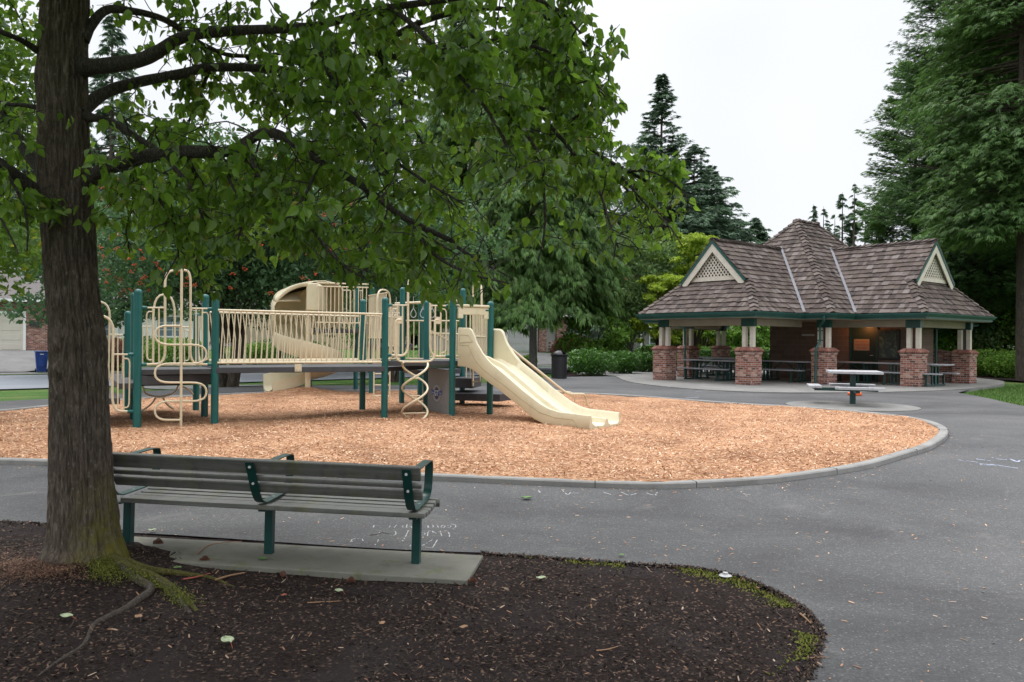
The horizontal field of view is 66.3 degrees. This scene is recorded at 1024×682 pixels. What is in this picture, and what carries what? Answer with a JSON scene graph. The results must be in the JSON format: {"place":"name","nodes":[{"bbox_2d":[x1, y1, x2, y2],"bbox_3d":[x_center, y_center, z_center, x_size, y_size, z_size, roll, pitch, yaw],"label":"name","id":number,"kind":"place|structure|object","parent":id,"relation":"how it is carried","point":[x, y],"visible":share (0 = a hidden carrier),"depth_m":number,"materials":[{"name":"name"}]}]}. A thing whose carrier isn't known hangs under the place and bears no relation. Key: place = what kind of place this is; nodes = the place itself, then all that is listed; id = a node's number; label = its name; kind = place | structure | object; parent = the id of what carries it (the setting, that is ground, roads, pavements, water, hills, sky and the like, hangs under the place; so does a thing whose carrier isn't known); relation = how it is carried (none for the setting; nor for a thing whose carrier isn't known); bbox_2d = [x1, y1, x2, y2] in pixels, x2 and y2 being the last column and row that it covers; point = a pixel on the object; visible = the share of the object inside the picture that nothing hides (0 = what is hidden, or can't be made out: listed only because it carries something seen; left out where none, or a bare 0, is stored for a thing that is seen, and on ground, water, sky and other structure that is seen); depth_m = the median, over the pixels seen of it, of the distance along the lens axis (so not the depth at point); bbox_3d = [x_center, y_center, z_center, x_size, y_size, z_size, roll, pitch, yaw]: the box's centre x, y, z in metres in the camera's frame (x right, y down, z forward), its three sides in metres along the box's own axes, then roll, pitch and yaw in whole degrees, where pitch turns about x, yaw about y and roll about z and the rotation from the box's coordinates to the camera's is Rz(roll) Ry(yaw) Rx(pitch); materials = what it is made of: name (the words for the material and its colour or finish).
{"place":"outdoors","nodes":[
{"label":"outdoors","id":0,"kind":"place"},
{"bbox_2d":[0,350,47,371],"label":"driveway","id":1,"kind":"structure","parent":0,"point":[17,360],"depth_m":40.35,"materials":[{"name":"concrete"}]},
{"bbox_2d":[0,260,103,350],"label":"house","id":2,"kind":"structure","parent":0,"point":[23,336],"depth_m":45.47,"materials":[{"name":"white paint"}]},
{"bbox_2d":[0,313,22,349],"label":"garage door","id":3,"kind":"structure","parent":2,"relation":"in","point":[11,335],"depth_m":45.28,"materials":[{"name":"beige metal"}]},
{"bbox_2d":[107,336,121,369],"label":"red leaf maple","id":4,"kind":"object","parent":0,"point":[119,352],"visible":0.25,"depth_m":40.61,"materials":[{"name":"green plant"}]},
{"bbox_2d":[99,278,210,349],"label":"house","id":5,"kind":"structure","parent":0,"point":[169,332],"depth_m":57.02,"materials":[{"name":"white paint"}]},
{"bbox_2d":[156,315,179,337],"bbox_3d":[-25.006,-1.058,57.044,1.710,1.610,0.088,1,0,-20],"label":"window","id":6,"kind":"structure","parent":5,"relation":"in","point":[169,330],"depth_m":57.05,"materials":[{"name":"white glass"}]},
{"bbox_2d":[144,384,262,388],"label":"pavement","id":7,"kind":"structure","parent":0,"point":[170,387],"depth_m":28.50,"materials":[{"name":"concrete"}]},
{"bbox_2d":[0,365,567,373],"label":"pavement","id":8,"kind":"structure","parent":0,"point":[121,371],"depth_m":37.41,"materials":[{"name":"concrete"}]},
{"bbox_2d":[34,351,47,371],"bbox_3d":[-22.680,1.006,37.772,0.580,1.050,0.630,1,0,-34],"label":"recycling cart","id":9,"kind":"object","parent":8,"relation":"on","point":[41,359],"visible":0.88,"depth_m":37.55,"materials":[{"name":"blue plastic"}]},
{"bbox_2d":[0,366,571,388],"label":"street","id":10,"kind":"structure","parent":0,"point":[21,381],"depth_m":34.64,"materials":[{"name":"grey asphalt"}]},
{"bbox_2d":[0,0,1013,346],"label":"sky","id":11,"kind":"structure","parent":0,"point":[778,92],"materials":[{"name":"white"}]},
{"bbox_2d":[0,376,1023,681],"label":"asphalt path","id":12,"kind":"structure","parent":0,"point":[950,614],"depth_m":7.53,"materials":[{"name":"grey asphalt"}]},
{"bbox_2d":[350,524,455,547],"bbox_3d":[-0.995,1.796,7.280,0.910,0.022,0.832,1,0,0],"label":"chalk writing","id":13,"kind":"object","parent":12,"relation":"on","point":[424,534],"visible":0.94,"depth_m":7.33},
{"bbox_2d":[0,431,1022,681],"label":"strewn wood chips","id":14,"kind":"object","parent":12,"relation":"on","point":[732,549],"visible":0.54,"depth_m":7.16,"materials":[{"name":"orange wood"}]},
{"bbox_2d":[550,350,568,377],"bbox_3d":[1.848,0.905,30.717,0.724,1.085,0.724,1,0,-17],"label":"litter bin","id":15,"kind":"object","parent":12,"relation":"on","point":[558,363],"visible":1,"depth_m":30.48,"materials":[{"name":"black metal"}]},
{"bbox_2d":[0,347,1023,577],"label":"ground","id":16,"kind":"structure","parent":0,"point":[22,394],"depth_m":31.86,"materials":[{"name":"green plant"}]},
{"bbox_2d":[0,92,36,251],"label":"conifer","id":17,"kind":"object","parent":16,"relation":"on","point":[22,170],"visible":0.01,"depth_m":79.96,"materials":[{"name":"green plant"}]},
{"bbox_2d":[0,0,95,302],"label":"street maple","id":18,"kind":"object","parent":16,"relation":"on","point":[8,63],"visible":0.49,"depth_m":13.45,"materials":[{"name":"green plant"}]},
{"bbox_2d":[21,122,99,230],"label":"conifer","id":19,"kind":"object","parent":16,"relation":"on","point":[91,135],"depth_m":82.83,"materials":[{"name":"green plant"}]},
{"bbox_2d":[0,199,179,328],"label":"background tree","id":20,"kind":"object","parent":16,"relation":"on","point":[117,318],"visible":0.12,"depth_m":35.66,"materials":[{"name":"green plant"}]},
{"bbox_2d":[88,14,157,273],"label":"conifer","id":21,"kind":"object","parent":16,"relation":"on","point":[117,40],"visible":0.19,"depth_m":78.00,"materials":[{"name":"green plant"}]},
{"bbox_2d":[115,335,169,357],"bbox_3d":[-21.177,0.327,44.993,3.892,1.383,2.248,1,0,0],"label":"garden shrub","id":22,"kind":"object","parent":16,"relation":"on","point":[144,339],"visible":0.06,"depth_m":44.75,"materials":[{"name":"green plant"}]},
{"bbox_2d":[143,337,209,366],"bbox_3d":[-18.945,0.591,44.003,3.737,1.707,2.168,1,0,0],"label":"garden shrub","id":23,"kind":"object","parent":16,"relation":"on","point":[169,348],"visible":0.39,"depth_m":43.59,"materials":[{"name":"green plant"}]},
{"bbox_2d":[94,106,407,386],"bbox_3d":[-9.078,-2.663,25.667,10.825,8.540,9.981,1,0,20],"label":"rowan tree","id":24,"kind":"object","parent":16,"relation":"on","point":[255,279],"visible":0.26,"depth_m":24.25,"materials":[{"name":"green plant"}]},
{"bbox_2d":[227,341,287,364],"bbox_3d":[-14.979,0.807,45.989,3.664,1.608,2.214,1,0,0],"label":"garden shrub","id":25,"kind":"object","parent":16,"relation":"on","point":[258,356],"visible":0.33,"depth_m":45.58,"materials":[{"name":"green plant"}]},
{"bbox_2d":[168,228,363,358],"bbox_3d":[-10.911,-2.828,37.558,11.937,9.269,13.189,1,0,0],"label":"background tree","id":26,"kind":"object","parent":16,"relation":"on","point":[268,318],"depth_m":37.90,"materials":[{"name":"green plant"}]},
{"bbox_2d":[248,339,330,358],"bbox_3d":[-13.545,0.706,46.991,6.138,1.834,2.147,1,0,0],"label":"garden shrub","id":27,"kind":"object","parent":16,"relation":"on","point":[286,353],"visible":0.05,"depth_m":46.86,"materials":[{"name":"green plant"}]},
{"bbox_2d":[134,536,482,584],"bbox_3d":[-1.953,1.807,6.377,3.376,0.195,0.703,1,0,5],"label":"bench pad","id":28,"kind":"object","parent":16,"relation":"on","point":[365,564],"visible":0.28,"depth_m":6.26,"materials":[{"name":"concrete"}]},
{"bbox_2d":[113,447,439,563],"bbox_3d":[-1.950,1.345,6.441,2.596,0.870,0.861,2,0,6],"label":"park bench","id":29,"kind":"object","parent":28,"relation":"on","point":[414,502],"visible":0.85,"depth_m":6.17,"materials":[{"name":"green paint"}]},
{"bbox_2d":[290,109,329,190],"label":"conifer","id":30,"kind":"object","parent":16,"relation":"on","point":[304,132],"visible":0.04,"depth_m":83.46,"materials":[{"name":"green plant"}]},
{"bbox_2d":[240,289,410,349],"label":"house","id":31,"kind":"structure","parent":16,"relation":"on","point":[248,336],"depth_m":67.09,"materials":[{"name":"white paint"}]},
{"bbox_2d":[313,324,359,349],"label":"garage door","id":32,"kind":"structure","parent":31,"relation":"in","point":[319,335],"depth_m":68.01,"materials":[{"name":"beige metal"}]},
{"bbox_2d":[326,74,417,345],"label":"conifer","id":33,"kind":"object","parent":16,"relation":"on","point":[370,166],"visible":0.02,"depth_m":79.02,"materials":[{"name":"green plant"}]},
{"bbox_2d":[341,331,406,349],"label":"garden shrub","id":34,"kind":"object","parent":16,"relation":"on","point":[351,335],"visible":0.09,"depth_m":59.70,"materials":[{"name":"green plant"}]},
{"bbox_2d":[355,39,435,347],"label":"conifer","id":35,"kind":"object","parent":16,"relation":"on","point":[401,70],"visible":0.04,"depth_m":79.33,"materials":[{"name":"green plant"}]},
{"bbox_2d":[287,170,510,381],"bbox_3d":[-4.862,-2.331,29.932,8.555,8.010,8.229,1,0,-45],"label":"rowan tree","id":36,"kind":"object","parent":16,"relation":"on","point":[394,293],"visible":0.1,"depth_m":28.85,"materials":[{"name":"green plant"}]},
{"bbox_2d":[344,192,479,372],"bbox_3d":[-7.764,-3.296,42.340,9.732,10.265,11.943,1,0,-37],"label":"background tree","id":37,"kind":"object","parent":16,"relation":"on","point":[413,315],"depth_m":41.59,"materials":[{"name":"green plant"}]},
{"bbox_2d":[0,519,830,681],"bbox_3d":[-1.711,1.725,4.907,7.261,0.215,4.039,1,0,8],"label":"bark mulch","id":38,"kind":"object","parent":16,"relation":"on","point":[436,646],"visible":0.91,"depth_m":4.90,"materials":[{"name":"brown wood"}]},
{"bbox_2d":[0,541,118,589],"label":"needle litter","id":39,"kind":"object","parent":38,"relation":"on","point":[32,562],"visible":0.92,"depth_m":5.58,"materials":[{"name":"brown plant"}]},
{"bbox_2d":[67,542,203,608],"bbox_3d":[-3.009,1.647,5.917,0.708,0.219,2.437,1,0,-39],"label":"moss","id":40,"kind":"object","parent":38,"relation":"on","point":[105,563],"visible":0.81,"depth_m":5.57,"materials":[{"name":"green plant"}]},
{"bbox_2d":[221,635,233,644],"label":"fallen leaf","id":41,"kind":"object","parent":38,"relation":"on","point":[225,638],"visible":1,"depth_m":4.63,"materials":[{"name":"green plant"}]},
{"bbox_2d":[0,0,700,676],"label":"pear tree","id":42,"kind":"object","parent":38,"relation":"on","point":[58,202],"visible":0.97,"depth_m":5.62,"materials":[{"name":"green plant"}]},
{"bbox_2d":[519,556,819,678],"bbox_3d":[1.624,1.838,4.524,1.503,0.042,5.082,1,0,-22],"label":"moss","id":43,"kind":"object","parent":38,"relation":"on","point":[782,603],"visible":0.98,"depth_m":5.74,"materials":[{"name":"green plant"}]},
{"bbox_2d":[409,162,470,345],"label":"conifer","id":44,"kind":"object","parent":16,"relation":"on","point":[415,340],"depth_m":73.36,"materials":[{"name":"green plant"}]},
{"bbox_2d":[381,0,537,367],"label":"cedar tree","id":45,"kind":"object","parent":16,"relation":"on","point":[438,126],"visible":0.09,"depth_m":50.28,"materials":[{"name":"green plant"}]},
{"bbox_2d":[0,389,947,488],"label":"playground kerb","id":46,"kind":"structure","parent":16,"relation":"on","point":[940,437],"depth_m":9.61,"materials":[{"name":"concrete"}]},
{"bbox_2d":[0,386,938,481],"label":"wood chip surface","id":47,"kind":"object","parent":46,"relation":"on","point":[311,394],"visible":0.73,"depth_m":12.28,"materials":[{"name":"orange wood"}]},
{"bbox_2d":[101,269,619,428],"bbox_3d":[-3.140,0.015,17.558,10.188,3.310,10.419,1,0,0],"label":"play structure","id":48,"kind":"object","parent":47,"relation":"on","point":[302,313],"visible":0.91,"depth_m":15.12,"materials":[{"name":"beige paint"}]},
{"bbox_2d":[0,396,934,478],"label":"loose wood chips","id":49,"kind":"object","parent":47,"relation":"on","point":[498,435],"visible":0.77,"depth_m":11.91,"materials":[{"name":"orange wood"}]},
{"bbox_2d":[423,308,590,351],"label":"house","id":50,"kind":"structure","parent":16,"relation":"on","point":[517,342],"depth_m":68.30,"materials":[{"name":"white paint"}]},
{"bbox_2d":[508,325,528,351],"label":"garage door","id":51,"kind":"structure","parent":50,"relation":"in","point":[518,342],"depth_m":67.61,"materials":[{"name":"white metal"}]},
{"bbox_2d":[431,0,642,370],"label":"cedar tree","id":52,"kind":"object","parent":16,"relation":"on","point":[559,281],"visible":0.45,"depth_m":43.71,"materials":[{"name":"green plant"}]},
{"bbox_2d":[567,369,598,375],"bbox_3d":[7.535,1.682,47.653,8.518,0.300,30.663,1,0,9],"label":"mulch bed","id":53,"kind":"object","parent":16,"relation":"on","point":[569,373],"visible":0.05,"depth_m":43.14,"materials":[{"name":"soil"}]},
{"bbox_2d":[547,335,590,353],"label":"red leaf maple","id":54,"kind":"object","parent":53,"relation":"on","point":[553,350],"visible":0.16,"depth_m":52.69,"materials":[{"name":"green plant"}]},
{"bbox_2d":[567,347,617,375],"bbox_3d":[3.424,0.889,33.705,2.385,1.304,1.712,1,0,0],"label":"laurel shrub","id":55,"kind":"object","parent":53,"relation":"on","point":[591,363],"visible":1,"depth_m":33.34,"materials":[{"name":"green plant"}]},
{"bbox_2d":[553,312,635,369],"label":"tree","id":56,"kind":"object","parent":53,"relation":"on","point":[618,339],"visible":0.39,"depth_m":45.99,"materials":[{"name":"green plant"}]},
{"bbox_2d":[606,350,641,373],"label":"laurel shrub","id":57,"kind":"object","parent":53,"relation":"on","point":[627,360],"visible":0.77,"depth_m":35.32,"materials":[{"name":"green plant"}]},
{"bbox_2d":[582,227,686,352],"bbox_3d":[7.515,-2.603,49.943,7.232,9.169,6.545,1,0,0],"label":"maple tree","id":58,"kind":"object","parent":53,"relation":"on","point":[639,265],"visible":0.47,"depth_m":48.90,"materials":[{"name":"green plant"}]},
{"bbox_2d":[634,350,652,371],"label":"laurel shrub","id":59,"kind":"object","parent":53,"relation":"on","point":[646,361],"visible":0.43,"depth_m":37.66,"materials":[{"name":"green plant"}]},
{"bbox_2d":[628,273,688,345],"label":"lime tree","id":60,"kind":"object","parent":53,"relation":"on","point":[663,287],"visible":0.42,"depth_m":46.79,"materials":[{"name":"green plant"}]},
{"bbox_2d":[649,232,719,345],"bbox_3d":[11.646,-2.516,49.961,5.156,9.073,5.415,1,0,-41],"label":"lime tree","id":61,"kind":"object","parent":53,"relation":"on","point":[690,249],"visible":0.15,"depth_m":49.31,"materials":[{"name":"green plant"}]},
{"bbox_2d":[567,122,644,349],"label":"conifer","id":62,"kind":"object","parent":16,"relation":"on","point":[628,226],"visible":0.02,"depth_m":73.27,"materials":[{"name":"green plant"}]},
{"bbox_2d":[598,145,706,288],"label":"fir tree","id":63,"kind":"object","parent":16,"relation":"on","point":[646,149],"visible":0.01,"depth_m":79.26,"materials":[{"name":"green plant"}]},
{"bbox_2d":[591,323,731,352],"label":"house","id":64,"kind":"structure","parent":16,"relation":"on","point":[647,338],"depth_m":71.48,"materials":[{"name":"brown brick"}]},
{"bbox_2d":[615,73,721,250],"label":"fir tree","id":65,"kind":"object","parent":16,"relation":"on","point":[661,107],"visible":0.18,"depth_m":83.44,"materials":[{"name":"green plant"}]},
{"bbox_2d":[609,169,742,332],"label":"fir tree","id":66,"kind":"object","parent":16,"relation":"on","point":[687,229],"visible":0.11,"depth_m":76.36,"materials":[{"name":"green plant"}]},
{"bbox_2d":[677,335,721,346],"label":"background tree","id":67,"kind":"object","parent":16,"relation":"on","point":[710,342],"visible":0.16,"depth_m":59.74,"materials":[{"name":"green plant"}]},
{"bbox_2d":[649,144,759,274],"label":"fir tree","id":68,"kind":"object","parent":16,"relation":"on","point":[689,154],"visible":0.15,"depth_m":81.08,"materials":[{"name":"green plant"}]},
{"bbox_2d":[641,345,769,353],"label":"hedge","id":69,"kind":"object","parent":16,"relation":"on","point":[645,348],"visible":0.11,"depth_m":46.54,"materials":[{"name":"green plant"}]},
{"bbox_2d":[692,165,764,243],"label":"fir tree","id":70,"kind":"object","parent":16,"relation":"on","point":[714,173],"visible":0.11,"depth_m":83.06,"materials":[{"name":"green plant"}]},
{"bbox_2d":[699,348,769,370],"bbox_3d":[12.207,1.047,42.937,4.324,1.363,1.422,1,0,0],"label":"hedge","id":71,"kind":"object","parent":16,"relation":"on","point":[705,352],"visible":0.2,"depth_m":42.44,"materials":[{"name":"green plant"}]},
{"bbox_2d":[700,326,769,346],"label":"background tree","id":72,"kind":"object","parent":16,"relation":"on","point":[734,338],"visible":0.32,"depth_m":57.02,"materials":[{"name":"green plant"}]},
{"bbox_2d":[724,218,759,344],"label":"fir tree","id":73,"kind":"object","parent":16,"relation":"on","point":[746,229],"visible":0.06,"depth_m":85.41,"materials":[{"name":"green plant"}]},
{"bbox_2d":[730,326,769,347],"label":"background tree","id":74,"kind":"object","parent":16,"relation":"on","point":[764,341],"visible":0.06,"depth_m":60.34,"materials":[{"name":"green plant"}]},
{"bbox_2d":[739,217,772,346],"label":"fir tree","id":75,"kind":"object","parent":16,"relation":"on","point":[759,229],"visible":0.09,"depth_m":85.47,"materials":[{"name":"green plant"}]},
{"bbox_2d":[577,369,1004,393],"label":"pavilion slab","id":76,"kind":"structure","parent":16,"relation":"on","point":[783,385],"depth_m":27.00,"materials":[{"name":"concrete"}]},
{"bbox_2d":[676,359,735,380],"bbox_3d":[7.717,1.107,30.257,1.572,0.762,2.400,1,0,-38],"label":"picnic table","id":77,"kind":"object","parent":76,"relation":"on","point":[715,369],"visible":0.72,"depth_m":30.15,"materials":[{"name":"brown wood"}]},
{"bbox_2d":[699,357,735,373],"bbox_3d":[9.329,1.122,36.120,1.572,0.762,2.400,1,0,-38],"label":"picnic table","id":78,"kind":"object","parent":76,"relation":"on","point":[704,363],"visible":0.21,"depth_m":35.89,"materials":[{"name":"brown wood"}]},
{"bbox_2d":[699,358,762,376],"bbox_3d":[9.409,1.123,33.761,1.572,0.762,2.400,1,0,-38],"label":"picnic table","id":79,"kind":"object","parent":76,"relation":"on","point":[720,365],"visible":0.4,"depth_m":34.07,"materials":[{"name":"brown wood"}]},
{"bbox_2d":[762,360,810,381],"bbox_3d":[10.377,1.132,29.874,1.572,0.762,2.400,1,0,-38],"label":"picnic table","id":80,"kind":"object","parent":76,"relation":"on","point":[790,370],"visible":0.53,"depth_m":29.56,"materials":[{"name":"black metal"}]},
{"bbox_2d":[635,218,996,386],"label":"picnic pavilion","id":81,"kind":"structure","parent":76,"relation":"on","point":[819,297],"depth_m":28.85,"materials":[{"name":"brown wood"}]},
{"bbox_2d":[851,328,875,380],"bbox_3d":[13.555,0.519,30.214,0.101,2.060,0.980,1,0,-38],"label":"door","id":82,"kind":"structure","parent":81,"relation":"in","point":[863,339],"depth_m":30.21,"materials":[{"name":"paint"}]},
{"bbox_2d":[837,361,888,382],"bbox_3d":[12.687,1.154,29.532,1.572,0.762,2.400,1,0,-38],"label":"picnic table","id":83,"kind":"object","parent":76,"relation":"on","point":[868,378],"visible":0.33,"depth_m":29.09,"materials":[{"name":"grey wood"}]},
{"bbox_2d":[875,362,959,386],"bbox_3d":[14.175,1.169,27.649,1.572,0.762,2.400,1,0,-38],"label":"picnic table","id":84,"kind":"object","parent":76,"relation":"on","point":[935,374],"visible":0.82,"depth_m":27.34,"materials":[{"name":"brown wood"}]},
{"bbox_2d":[786,401,920,411],"bbox_3d":[8.335,1.629,19.250,3.040,0.100,3.040,1,0,0],"label":"table pad","id":85,"kind":"object","parent":16,"relation":"on","point":[871,406],"visible":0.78,"depth_m":19.05,"materials":[{"name":"concrete"}]},
{"bbox_2d":[807,370,885,403],"bbox_3d":[8.385,1.170,19.821,1.691,0.840,2.062,1,0,18],"label":"pedestal table","id":86,"kind":"object","parent":85,"relation":"on","point":[853,387],"visible":1,"depth_m":19.65,"materials":[{"name":"grey wood"}]},
{"bbox_2d":[850,58,999,341],"bbox_3d":[24.578,-7.552,47.182,8.393,18.634,8.598,1,0,32],"label":"pine tree","id":87,"kind":"object","parent":16,"relation":"on","point":[879,228],"visible":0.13,"depth_m":47.23,"materials":[{"name":"green plant"}]},
{"bbox_2d":[855,0,1018,349],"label":"fir tree","id":88,"kind":"object","parent":16,"relation":"on","point":[971,276],"visible":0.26,"depth_m":40.93,"materials":[{"name":"green plant"}]},
{"bbox_2d":[883,0,1023,381],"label":"fir tree","id":89,"kind":"object","parent":16,"relation":"on","point":[987,217],"visible":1,"depth_m":32.96,"materials":[{"name":"green plant"}]},
{"bbox_2d":[933,308,1005,351],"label":"background tree","id":90,"kind":"object","parent":16,"relation":"on","point":[951,342],"visible":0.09,"depth_m":45.82,"materials":[{"name":"green plant"}]},
{"bbox_2d":[949,58,1017,348],"bbox_3d":[31.916,-10.983,43.500,11.829,25.849,13.254,1,0,-18],"label":"fir tree","id":91,"kind":"object","parent":16,"relation":"on","point":[984,328],"visible":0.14,"depth_m":43.80,"materials":[{"name":"green plant"}]},
{"bbox_2d":[963,384,1023,405],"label":"grass","id":92,"kind":"structure","parent":16,"relation":"on","point":[1004,392],"depth_m":24.37,"materials":[{"name":"green plant"}]},
{"bbox_2d":[977,374,1021,380],"bbox_3d":[26.607,1.703,42.306,6.546,0.001,22.987,1,0,36],"label":"mulch bed","id":93,"kind":"object","parent":16,"relation":"on","point":[993,377],"visible":0.15,"depth_m":35.08,"materials":[{"name":"soil"}]},
{"bbox_2d":[972,255,1015,356],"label":"background tree","id":94,"kind":"object","parent":93,"relation":"on","point":[987,344],"visible":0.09,"depth_m":43.85,"materials":[{"name":"green plant"}]},
{"bbox_2d":[975,348,1014,376],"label":"garden shrub","id":95,"kind":"object","parent":93,"relation":"on","point":[980,368],"visible":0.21,"depth_m":36.79,"materials":[{"name":"green plant"}]},
{"bbox_2d":[981,351,1014,377],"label":"garden shrub","id":96,"kind":"object","parent":93,"relation":"on","point":[1001,365],"visible":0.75,"depth_m":35.38,"materials":[{"name":"green plant"}]},
{"bbox_2d":[992,304,1015,350],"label":"background tree","id":97,"kind":"object","parent":93,"relation":"on","point":[1010,345],"visible":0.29,"depth_m":43.39,"materials":[{"name":"green plant"}]},
{"bbox_2d":[484,352,568,364],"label":"driveway","id":98,"kind":"structure","parent":0,"point":[544,359],"depth_m":64.31,"materials":[{"name":"concrete"}]},
{"bbox_2d":[821,209,833,233],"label":"fir tree","id":99,"kind":"object","parent":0,"point":[827,221],"visible":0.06,"depth_m":119.72,"materials":[{"name":"green plant"}]},
{"label":"far ground","id":100,"kind":"structure","parent":0,"visible":0},
{"bbox_2d":[808,206,818,221],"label":"fir tree","id":101,"kind":"object","parent":100,"relation":"on","point":[814,216],"visible":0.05,"depth_m":119.88,"materials":[{"name":"green plant"}]},
{"bbox_2d":[829,215,840,239],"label":"fir tree","id":102,"kind":"object","parent":100,"relation":"on","point":[837,226],"visible":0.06,"depth_m":119.82,"materials":[{"name":"green plant"}]},
{"bbox_2d":[833,192,856,246],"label":"fir tree","id":103,"kind":"object","parent":100,"relation":"on","point":[839,204],"visible":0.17,"depth_m":117.91,"materials":[{"name":"green plant"}]},
{"bbox_2d":[840,184,864,245],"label":"fir tree","id":104,"kind":"object","parent":100,"relation":"on","point":[854,232],"visible":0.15,"depth_m":116.14,"materials":[{"name":"green plant"}]},
{"bbox_2d":[861,203,887,243],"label":"fir tree","id":105,"kind":"object","parent":100,"relation":"on","point":[874,232],"depth_m":115.98,"materials":[{"name":"green plant"}]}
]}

